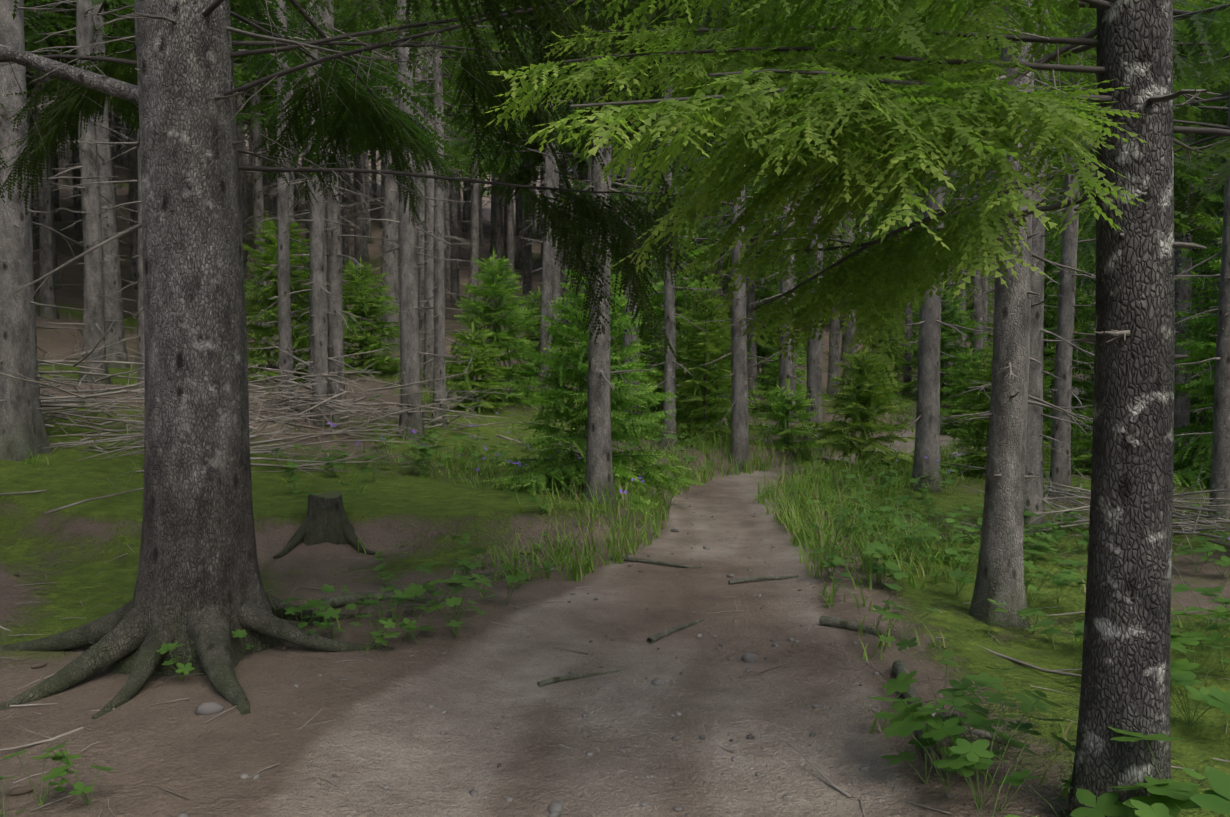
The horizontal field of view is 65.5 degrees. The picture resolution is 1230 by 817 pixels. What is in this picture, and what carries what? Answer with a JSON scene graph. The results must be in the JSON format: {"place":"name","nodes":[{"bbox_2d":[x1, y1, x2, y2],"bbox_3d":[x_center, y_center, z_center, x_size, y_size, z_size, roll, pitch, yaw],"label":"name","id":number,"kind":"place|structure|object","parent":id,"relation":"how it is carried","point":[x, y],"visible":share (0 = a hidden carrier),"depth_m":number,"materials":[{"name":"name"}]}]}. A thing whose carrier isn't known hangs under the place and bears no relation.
{"place":"outdoors","nodes":[
{"label":"outdoors","id":0,"kind":"place"},
{"bbox_2d":[0,121,1229,816],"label":"ground","id":1,"kind":"structure","parent":0,"point":[362,743],"depth_m":5.38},
{"bbox_2d":[26,14,62,249],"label":"forest tree","id":2,"kind":"object","parent":1,"relation":"on","point":[32,199],"visible":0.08,"depth_m":27.01,"materials":[{"name":"grey plant"}]},
{"bbox_2d":[23,0,74,244],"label":"forest tree","id":3,"kind":"object","parent":1,"relation":"on","point":[31,85],"visible":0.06,"depth_m":21.04,"materials":[{"name":"green plant"}]},
{"bbox_2d":[24,0,76,212],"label":"forest tree","id":4,"kind":"object","parent":1,"relation":"on","point":[66,41],"visible":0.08,"depth_m":16.68,"materials":[{"name":"green plant"}]},
{"bbox_2d":[32,19,82,243],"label":"forest tree","id":5,"kind":"object","parent":1,"relation":"on","point":[78,230],"visible":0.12,"depth_m":29.16,"materials":[{"name":"grey plant"}]},
{"bbox_2d":[0,0,118,460],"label":"tree","id":6,"kind":"object","parent":1,"relation":"on","point":[22,428],"visible":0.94,"depth_m":9.11,"materials":[{"name":"grey plant"}]},
{"bbox_2d":[50,88,69,220],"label":"forest tree","id":7,"kind":"object","parent":1,"relation":"on","point":[57,215],"visible":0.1,"depth_m":31.96,"materials":[{"name":"grey plant"}]},
{"bbox_2d":[24,5,107,59],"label":"forest tree","id":8,"kind":"object","parent":1,"relation":"on","point":[40,21],"visible":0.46,"depth_m":14.79,"materials":[{"name":"green plant"}]},
{"bbox_2d":[26,3,126,288],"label":"forest tree","id":9,"kind":"object","parent":1,"relation":"on","point":[56,274],"visible":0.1,"depth_m":23.17,"materials":[{"name":"grey plant"}]},
{"bbox_2d":[26,0,132,318],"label":"forest tree","id":10,"kind":"object","parent":1,"relation":"on","point":[47,296],"visible":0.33,"depth_m":18.79,"materials":[{"name":"grey plant"}]},
{"bbox_2d":[30,0,136,384],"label":"tree","id":11,"kind":"object","parent":1,"relation":"on","point":[94,298],"visible":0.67,"depth_m":13.10,"materials":[{"name":"grey plant"}]},
{"bbox_2d":[58,5,137,289],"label":"forest tree","id":12,"kind":"object","parent":1,"relation":"on","point":[133,262],"visible":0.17,"depth_m":25.09,"materials":[{"name":"grey plant"}]},
{"bbox_2d":[23,0,256,367],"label":"forest tree","id":13,"kind":"object","parent":1,"relation":"on","point":[112,279],"visible":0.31,"depth_m":15.30,"materials":[{"name":"grey plant"}]},
{"bbox_2d":[9,572,286,816],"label":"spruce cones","id":14,"kind":"object","parent":1,"relation":"on","point":[21,790],"visible":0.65,"depth_m":3.70,"materials":[{"name":"brown"}]},
{"bbox_2d":[52,0,266,397],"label":"tree","id":15,"kind":"object","parent":1,"relation":"on","point":[141,343],"visible":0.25,"depth_m":12.42,"materials":[{"name":"grey plant"}]},
{"bbox_2d":[38,0,301,212],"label":"forest tree","id":16,"kind":"object","parent":1,"relation":"on","point":[237,5],"visible":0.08,"depth_m":17.95,"materials":[{"name":"green plant"}]},
{"bbox_2d":[132,0,384,342],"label":"forest tree","id":17,"kind":"object","parent":1,"relation":"on","point":[257,194],"visible":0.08,"depth_m":20.92,"materials":[{"name":"grey plant"}]},
{"bbox_2d":[234,9,297,291],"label":"forest tree","id":18,"kind":"object","parent":1,"relation":"on","point":[238,102],"visible":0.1,"depth_m":27.41,"materials":[{"name":"grey plant"}]},
{"bbox_2d":[235,88,304,269],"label":"forest tree","id":19,"kind":"object","parent":1,"relation":"on","point":[246,189],"depth_m":30.69,"materials":[{"name":"grey plant"}]},
{"bbox_2d":[246,86,299,242],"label":"forest tree","id":20,"kind":"object","parent":1,"relation":"on","point":[272,204],"visible":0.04,"depth_m":35.29,"materials":[{"name":"grey plant"}]},
{"bbox_2d":[243,213,357,382],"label":"young spruce","id":21,"kind":"object","parent":1,"relation":"on","point":[301,341],"visible":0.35,"depth_m":16.32,"materials":[{"name":"green plant"}]},
{"bbox_2d":[230,0,394,362],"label":"forest tree","id":22,"kind":"object","parent":1,"relation":"on","point":[265,105],"visible":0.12,"depth_m":17.51,"materials":[{"name":"green plant"}]},
{"bbox_2d":[241,72,384,309],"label":"forest tree","id":23,"kind":"object","parent":1,"relation":"on","point":[339,181],"visible":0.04,"depth_m":26.86,"materials":[{"name":"grey plant"}]},
{"bbox_2d":[232,0,396,412],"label":"tree","id":24,"kind":"object","parent":1,"relation":"on","point":[284,277],"visible":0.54,"depth_m":12.87,"materials":[{"name":"grey plant"}]},
{"bbox_2d":[273,491,376,558],"bbox_3d":[-2.316,0.971,8.242,0.701,0.500,1.136,1,3,13],"label":"stump","id":25,"kind":"object","parent":1,"relation":"on","point":[326,520],"visible":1,"depth_m":8.11,"materials":[{"name":"brown wood"}]},
{"bbox_2d":[294,63,367,266],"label":"forest tree","id":26,"kind":"object","parent":1,"relation":"on","point":[344,231],"visible":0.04,"depth_m":35.39,"materials":[{"name":"grey plant"}]},
{"bbox_2d":[246,0,428,426],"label":"tree","id":27,"kind":"object","parent":1,"relation":"on","point":[320,345],"visible":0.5,"depth_m":12.38,"materials":[{"name":"grey plant"}]},
{"bbox_2d":[302,83,374,296],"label":"forest tree","id":28,"kind":"object","parent":1,"relation":"on","point":[358,247],"visible":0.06,"depth_m":29.43,"materials":[{"name":"grey plant"}]},
{"bbox_2d":[231,0,461,389],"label":"forest tree","id":29,"kind":"object","parent":1,"relation":"on","point":[292,27],"visible":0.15,"depth_m":15.50,"materials":[{"name":"grey plant"}]},
{"bbox_2d":[260,0,452,422],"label":"tree","id":30,"kind":"object","parent":1,"relation":"on","point":[334,255],"visible":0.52,"depth_m":12.72,"materials":[{"name":"grey plant"}]},
{"bbox_2d":[260,17,465,350],"bbox_3d":[-5.198,-8.409,21.509,5.133,14.972,6.380,3,4,42],"label":"forest tree","id":31,"kind":"object","parent":1,"relation":"on","point":[389,263],"visible":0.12,"depth_m":21.90,"materials":[{"name":"grey plant"}]},
{"bbox_2d":[348,144,383,260],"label":"forest tree","id":32,"kind":"object","parent":1,"relation":"on","point":[365,246],"depth_m":37.95,"materials":[{"name":"grey plant"}]},
{"bbox_2d":[350,150,383,243],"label":"forest tree","id":33,"kind":"object","parent":1,"relation":"on","point":[365,160],"visible":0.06,"depth_m":42.53,"materials":[{"name":"grey plant"}]},
{"bbox_2d":[341,256,399,377],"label":"young spruce","id":34,"kind":"object","parent":1,"relation":"on","point":[362,310],"visible":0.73,"depth_m":18.20,"materials":[{"name":"green plant"}]},
{"bbox_2d":[0,0,798,718],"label":"tree","id":35,"kind":"object","parent":1,"relation":"on","point":[198,582],"visible":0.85,"depth_m":5.22,"materials":[{"name":"green plant"}]},
{"bbox_2d":[296,0,529,442],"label":"tree","id":36,"kind":"object","parent":1,"relation":"on","point":[409,355],"visible":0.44,"depth_m":12.42,"materials":[{"name":"grey plant"}]},
{"bbox_2d":[266,5,567,389],"bbox_3d":[-3.445,-6.676,16.986,4.773,13.383,5.409,1,2,33],"label":"forest tree","id":37,"kind":"object","parent":1,"relation":"on","point":[428,278],"visible":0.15,"depth_m":17.19,"materials":[{"name":"grey plant"}]},
{"bbox_2d":[298,0,553,427],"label":"tree","id":38,"kind":"object","parent":1,"relation":"on","point":[439,308],"visible":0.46,"depth_m":13.82,"materials":[{"name":"grey plant"}]},
{"bbox_2d":[338,18,520,371],"bbox_3d":[-4.039,-7.813,19.363,4.911,14.852,3.679,-3,4,-36],"label":"forest tree","id":39,"kind":"object","parent":1,"relation":"on","point":[421,216],"visible":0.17,"depth_m":19.39,"materials":[{"name":"grey plant"}]},
{"bbox_2d":[374,47,514,319],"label":"forest tree","id":40,"kind":"object","parent":1,"relation":"on","point":[445,254],"visible":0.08,"depth_m":26.82,"materials":[{"name":"grey plant"}]},
{"bbox_2d":[380,19,520,305],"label":"forest tree","id":41,"kind":"object","parent":1,"relation":"on","point":[454,284],"visible":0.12,"depth_m":29.26,"materials":[{"name":"grey plant"}]},
{"bbox_2d":[443,99,491,292],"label":"forest tree","id":42,"kind":"object","parent":1,"relation":"on","point":[448,250],"visible":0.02,"depth_m":32.09,"materials":[{"name":"grey plant"}]},
{"bbox_2d":[423,316,513,414],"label":"young spruce","id":43,"kind":"object","parent":1,"relation":"on","point":[477,362],"visible":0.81,"depth_m":15.48,"materials":[{"name":"green plant"}]},
{"bbox_2d":[413,35,543,342],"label":"forest tree","id":44,"kind":"object","parent":1,"relation":"on","point":[474,236],"visible":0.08,"depth_m":23.90,"materials":[{"name":"grey plant"}]},
{"bbox_2d":[463,129,522,285],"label":"forest tree","id":45,"kind":"object","parent":1,"relation":"on","point":[510,233],"visible":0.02,"depth_m":34.69,"materials":[{"name":"grey plant"}]},
{"bbox_2d":[445,247,545,411],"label":"young spruce","id":46,"kind":"object","parent":1,"relation":"on","point":[508,338],"visible":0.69,"depth_m":16.65,"materials":[{"name":"green plant"}]},
{"bbox_2d":[481,133,531,276],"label":"forest tree","id":47,"kind":"object","parent":1,"relation":"on","point":[497,238],"visible":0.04,"depth_m":37.49,"materials":[{"name":"grey plant"}]},
{"bbox_2d":[445,49,568,315],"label":"forest tree","id":48,"kind":"object","parent":1,"relation":"on","point":[527,285],"visible":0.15,"depth_m":28.72,"materials":[{"name":"grey plant"}]},
{"bbox_2d":[504,137,523,269],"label":"forest tree","id":49,"kind":"object","parent":1,"relation":"on","point":[518,229],"visible":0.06,"depth_m":40.95,"materials":[{"name":"grey plant"}]},
{"bbox_2d":[433,0,638,389],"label":"forest tree","id":50,"kind":"object","parent":1,"relation":"on","point":[547,277],"visible":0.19,"depth_m":18.44,"materials":[{"name":"grey plant"}]},
{"bbox_2d":[506,286,570,380],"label":"young spruce","id":51,"kind":"object","parent":1,"relation":"on","point":[536,327],"visible":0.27,"depth_m":19.85,"materials":[{"name":"green plant"}]},
{"bbox_2d":[445,38,652,358],"bbox_3d":[-1.323,-7.844,22.121,4.952,14.454,5.906,2,5,25],"label":"forest tree","id":52,"kind":"object","parent":1,"relation":"on","point":[556,287],"visible":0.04,"depth_m":22.15,"materials":[{"name":"grey plant"}]},
{"bbox_2d":[506,130,591,340],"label":"forest tree","id":53,"kind":"object","parent":1,"relation":"on","point":[531,146],"visible":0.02,"depth_m":24.63,"materials":[{"name":"green plant"}]},
{"bbox_2d":[480,42,622,327],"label":"forest tree","id":54,"kind":"object","parent":1,"relation":"on","point":[526,172],"visible":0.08,"depth_m":26.87,"materials":[{"name":"green plant"}]},
{"bbox_2d":[371,0,771,505],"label":"tree","id":55,"kind":"object","parent":1,"relation":"on","point":[599,469],"visible":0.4,"depth_m":8.94,"materials":[{"name":"grey plant"}]},
{"bbox_2d":[483,269,703,515],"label":"young spruce","id":56,"kind":"object","parent":1,"relation":"on","point":[562,370],"visible":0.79,"depth_m":10.06,"materials":[{"name":"green plant"}]},
{"bbox_2d":[177,451,1031,816],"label":"path stones","id":57,"kind":"object","parent":1,"relation":"on","point":[555,807],"visible":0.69,"depth_m":4.50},
{"bbox_2d":[0,315,1229,816],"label":"fallen branches","id":58,"kind":"object","parent":1,"relation":"on","point":[74,401],"visible":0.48,"depth_m":10.14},
{"bbox_2d":[0,350,1229,816],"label":"undergrowth plants","id":59,"kind":"object","parent":1,"relation":"on","point":[1164,798],"visible":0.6,"depth_m":5.38,"materials":[{"name":"green plant"}]},
{"bbox_2d":[524,45,712,423],"bbox_3d":[0.068,-5.428,16.420,4.020,12.030,3.743,3,5,44],"label":"forest tree","id":60,"kind":"object","parent":1,"relation":"on","point":[628,339],"visible":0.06,"depth_m":16.56,"materials":[{"name":"grey plant"}]},
{"bbox_2d":[559,239,680,397],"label":"young spruce","id":61,"kind":"object","parent":1,"relation":"on","point":[612,343],"visible":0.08,"depth_m":19.32,"materials":[{"name":"green plant"}]},
{"bbox_2d":[22,362,1228,813],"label":"verge grass","id":62,"kind":"structure","parent":1,"relation":"on","point":[790,508],"depth_m":8.98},
{"bbox_2d":[321,556,936,765],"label":"sticks","id":63,"kind":"object","parent":1,"relation":"on","point":[899,666],"visible":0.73,"depth_m":5.83,"materials":[{"name":"brown wood"}]},
{"bbox_2d":[541,0,767,449],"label":"tree","id":64,"kind":"object","parent":1,"relation":"on","point":[670,363],"visible":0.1,"depth_m":13.79,"materials":[{"name":"grey plant"}]},
{"bbox_2d":[610,215,765,432],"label":"young spruce","id":65,"kind":"object","parent":1,"relation":"on","point":[680,299],"visible":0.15,"depth_m":17.27,"materials":[{"name":"green plant"}]},
{"bbox_2d":[658,347,731,427],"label":"young spruce","id":66,"kind":"object","parent":1,"relation":"on","point":[722,389],"visible":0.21,"depth_m":16.72,"materials":[{"name":"green plant"}]},
{"bbox_2d":[636,277,769,446],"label":"young spruce","id":67,"kind":"object","parent":1,"relation":"on","point":[689,386],"visible":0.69,"depth_m":15.03,"materials":[{"name":"green plant"}]},
{"bbox_2d":[611,0,873,471],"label":"tree","id":68,"kind":"object","parent":1,"relation":"on","point":[739,419],"visible":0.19,"depth_m":13.72,"materials":[{"name":"grey plant"}]},
{"bbox_2d":[644,6,862,397],"bbox_3d":[3.072,-6.576,21.175,5.442,13.315,5.665,-1,3,-10],"label":"forest tree","id":69,"kind":"object","parent":1,"relation":"on","point":[750,296],"depth_m":21.34,"materials":[{"name":"grey plant"}]},
{"bbox_2d":[702,213,824,365],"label":"young spruce","id":70,"kind":"object","parent":1,"relation":"on","point":[803,347],"visible":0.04,"depth_m":27.17,"materials":[{"name":"green plant"}]},
{"bbox_2d":[721,265,827,402],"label":"young spruce","id":71,"kind":"object","parent":1,"relation":"on","point":[768,293],"visible":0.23,"depth_m":22.22,"materials":[{"name":"green plant"}]},
{"bbox_2d":[748,353,806,416],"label":"young spruce","id":72,"kind":"object","parent":1,"relation":"on","point":[770,376],"visible":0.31,"depth_m":19.58,"materials":[{"name":"green plant"}]},
{"bbox_2d":[638,0,925,422],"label":"forest tree","id":73,"kind":"object","parent":1,"relation":"on","point":[785,370],"visible":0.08,"depth_m":18.25,"materials":[{"name":"green plant"}]},
{"bbox_2d":[752,374,823,461],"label":"young spruce","id":74,"kind":"object","parent":1,"relation":"on","point":[782,415],"visible":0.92,"depth_m":15.06,"materials":[{"name":"green plant"}]},
{"bbox_2d":[695,0,943,456],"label":"tree","id":75,"kind":"object","parent":1,"relation":"on","point":[814,365],"visible":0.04,"depth_m":15.69,"materials":[{"name":"green plant"}]},
{"bbox_2d":[753,0,910,396],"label":"forest tree","id":76,"kind":"object","parent":1,"relation":"on","point":[833,368],"visible":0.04,"depth_m":22.97,"materials":[{"name":"grey plant"}]},
{"bbox_2d":[830,0,862,364],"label":"forest tree","id":77,"kind":"object","parent":1,"relation":"on","point":[845,343],"visible":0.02,"depth_m":27.78,"materials":[{"name":"grey plant"}]},
{"bbox_2d":[483,0,1229,816],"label":"tree","id":78,"kind":"object","parent":1,"relation":"on","point":[833,98],"visible":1,"depth_m":3.08,"materials":[{"name":"green plant"}]},
{"bbox_2d":[800,341,914,476],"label":"young spruce","id":79,"kind":"object","parent":1,"relation":"on","point":[862,396],"visible":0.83,"depth_m":13.52,"materials":[{"name":"green plant"}]},
{"bbox_2d":[858,315,917,384],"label":"young spruce","id":80,"kind":"object","parent":1,"relation":"on","point":[895,343],"visible":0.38,"depth_m":26.11,"materials":[{"name":"green plant"}]},
{"bbox_2d":[831,39,983,393],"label":"forest tree","id":81,"kind":"object","parent":1,"relation":"on","point":[907,356],"visible":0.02,"depth_m":24.68,"materials":[{"name":"green plant"}]},
{"bbox_2d":[704,0,1176,492],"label":"tree","id":82,"kind":"object","parent":1,"relation":"on","point":[927,431],"visible":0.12,"depth_m":11.74,"materials":[{"name":"grey plant"}]},
{"bbox_2d":[894,281,990,413],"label":"young spruce","id":83,"kind":"object","parent":1,"relation":"on","point":[956,312],"visible":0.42,"depth_m":23.25,"materials":[{"name":"green plant"}]},
{"bbox_2d":[868,42,1060,365],"bbox_3d":[10.814,-8.186,28.999,5.843,14.778,5.272,2,3,28],"label":"forest tree","id":84,"kind":"object","parent":1,"relation":"on","point":[977,312],"depth_m":28.94,"materials":[{"name":"grey plant"}]},
{"bbox_2d":[940,345,991,435],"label":"young spruce","id":85,"kind":"object","parent":1,"relation":"on","point":[958,385],"visible":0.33,"depth_m":19.24,"materials":[{"name":"green plant"}]},
{"bbox_2d":[941,263,994,340],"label":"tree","id":86,"kind":"object","parent":1,"relation":"on","point":[990,336],"visible":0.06,"depth_m":36.00,"materials":[{"name":"green plant"}]},
{"bbox_2d":[947,143,997,346],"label":"forest tree","id":87,"kind":"object","parent":1,"relation":"on","point":[984,283],"visible":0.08,"depth_m":33.66,"materials":[{"name":"grey plant"}]},
{"bbox_2d":[750,0,1229,628],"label":"tree","id":88,"kind":"object","parent":1,"relation":"on","point":[1000,574],"visible":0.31,"depth_m":6.11,"materials":[{"name":"grey plant"}]},
{"bbox_2d":[940,342,1050,488],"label":"young spruce","id":89,"kind":"object","parent":1,"relation":"on","point":[979,423],"visible":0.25,"depth_m":13.38,"materials":[{"name":"green plant"}]},
{"bbox_2d":[983,360,1072,443],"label":"young spruce","id":90,"kind":"object","parent":1,"relation":"on","point":[1046,411],"visible":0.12,"depth_m":17.11,"materials":[{"name":"green plant"}]},
{"bbox_2d":[962,228,1095,435],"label":"young spruce","id":91,"kind":"object","parent":1,"relation":"on","point":[1078,383],"visible":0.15,"depth_m":19.00,"materials":[{"name":"green plant"}]},
{"bbox_2d":[936,0,1203,534],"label":"forest tree","id":92,"kind":"object","parent":1,"relation":"on","point":[1034,463],"visible":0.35,"depth_m":9.29,"materials":[{"name":"grey plant"}]},
{"bbox_2d":[917,1,1229,500],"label":"tree","id":93,"kind":"object","parent":1,"relation":"on","point":[1060,468],"visible":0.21,"depth_m":11.60,"materials":[{"name":"grey plant"}]},
{"bbox_2d":[1071,407,1092,473],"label":"young spruce","id":94,"kind":"object","parent":1,"relation":"on","point":[1078,457],"visible":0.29,"depth_m":14.46,"materials":[{"name":"green plant"}]},
{"bbox_2d":[1047,259,1206,430],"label":"young spruce","id":95,"kind":"object","parent":1,"relation":"on","point":[1091,361],"visible":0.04,"depth_m":20.07,"materials":[{"name":"green plant"}]},
{"bbox_2d":[1044,37,1229,455],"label":"forest tree","id":96,"kind":"object","parent":1,"relation":"on","point":[1183,290],"visible":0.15,"depth_m":16.63,"materials":[{"name":"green plant"}]},
{"bbox_2d":[1045,23,1228,328],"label":"forest tree","id":97,"kind":"object","parent":1,"relation":"on","point":[1176,225],"depth_m":15.27,"materials":[{"name":"green plant"}]},
{"bbox_2d":[1052,81,1223,403],"bbox_3d":[11.092,-5.433,19.117,4.118,12.794,4.475,-2,4,-39],"label":"forest tree","id":98,"kind":"object","parent":1,"relation":"on","point":[1219,213],"visible":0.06,"depth_m":18.90,"materials":[{"name":"green plant"}]},
{"bbox_2d":[1059,0,1229,519],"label":"tree","id":99,"kind":"object","parent":1,"relation":"on","point":[1220,467],"visible":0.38,"depth_m":10.54,"materials":[{"name":"green plant"}]},
{"bbox_2d":[1061,0,1229,325],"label":"forest tree","id":100,"kind":"object","parent":1,"relation":"on","point":[1216,106],"visible":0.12,"depth_m":12.95,"materials":[{"name":"green plant"}]},
{"bbox_2d":[1173,185,1224,490],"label":"young spruce","id":101,"kind":"object","parent":1,"relation":"on","point":[1208,325],"visible":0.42,"depth_m":13.69,"materials":[{"name":"green plant"}]},
{"bbox_2d":[1190,327,1215,447],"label":"young spruce","id":102,"kind":"object","parent":1,"relation":"on","point":[1193,420],"visible":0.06,"depth_m":17.66,"materials":[{"name":"green plant"}]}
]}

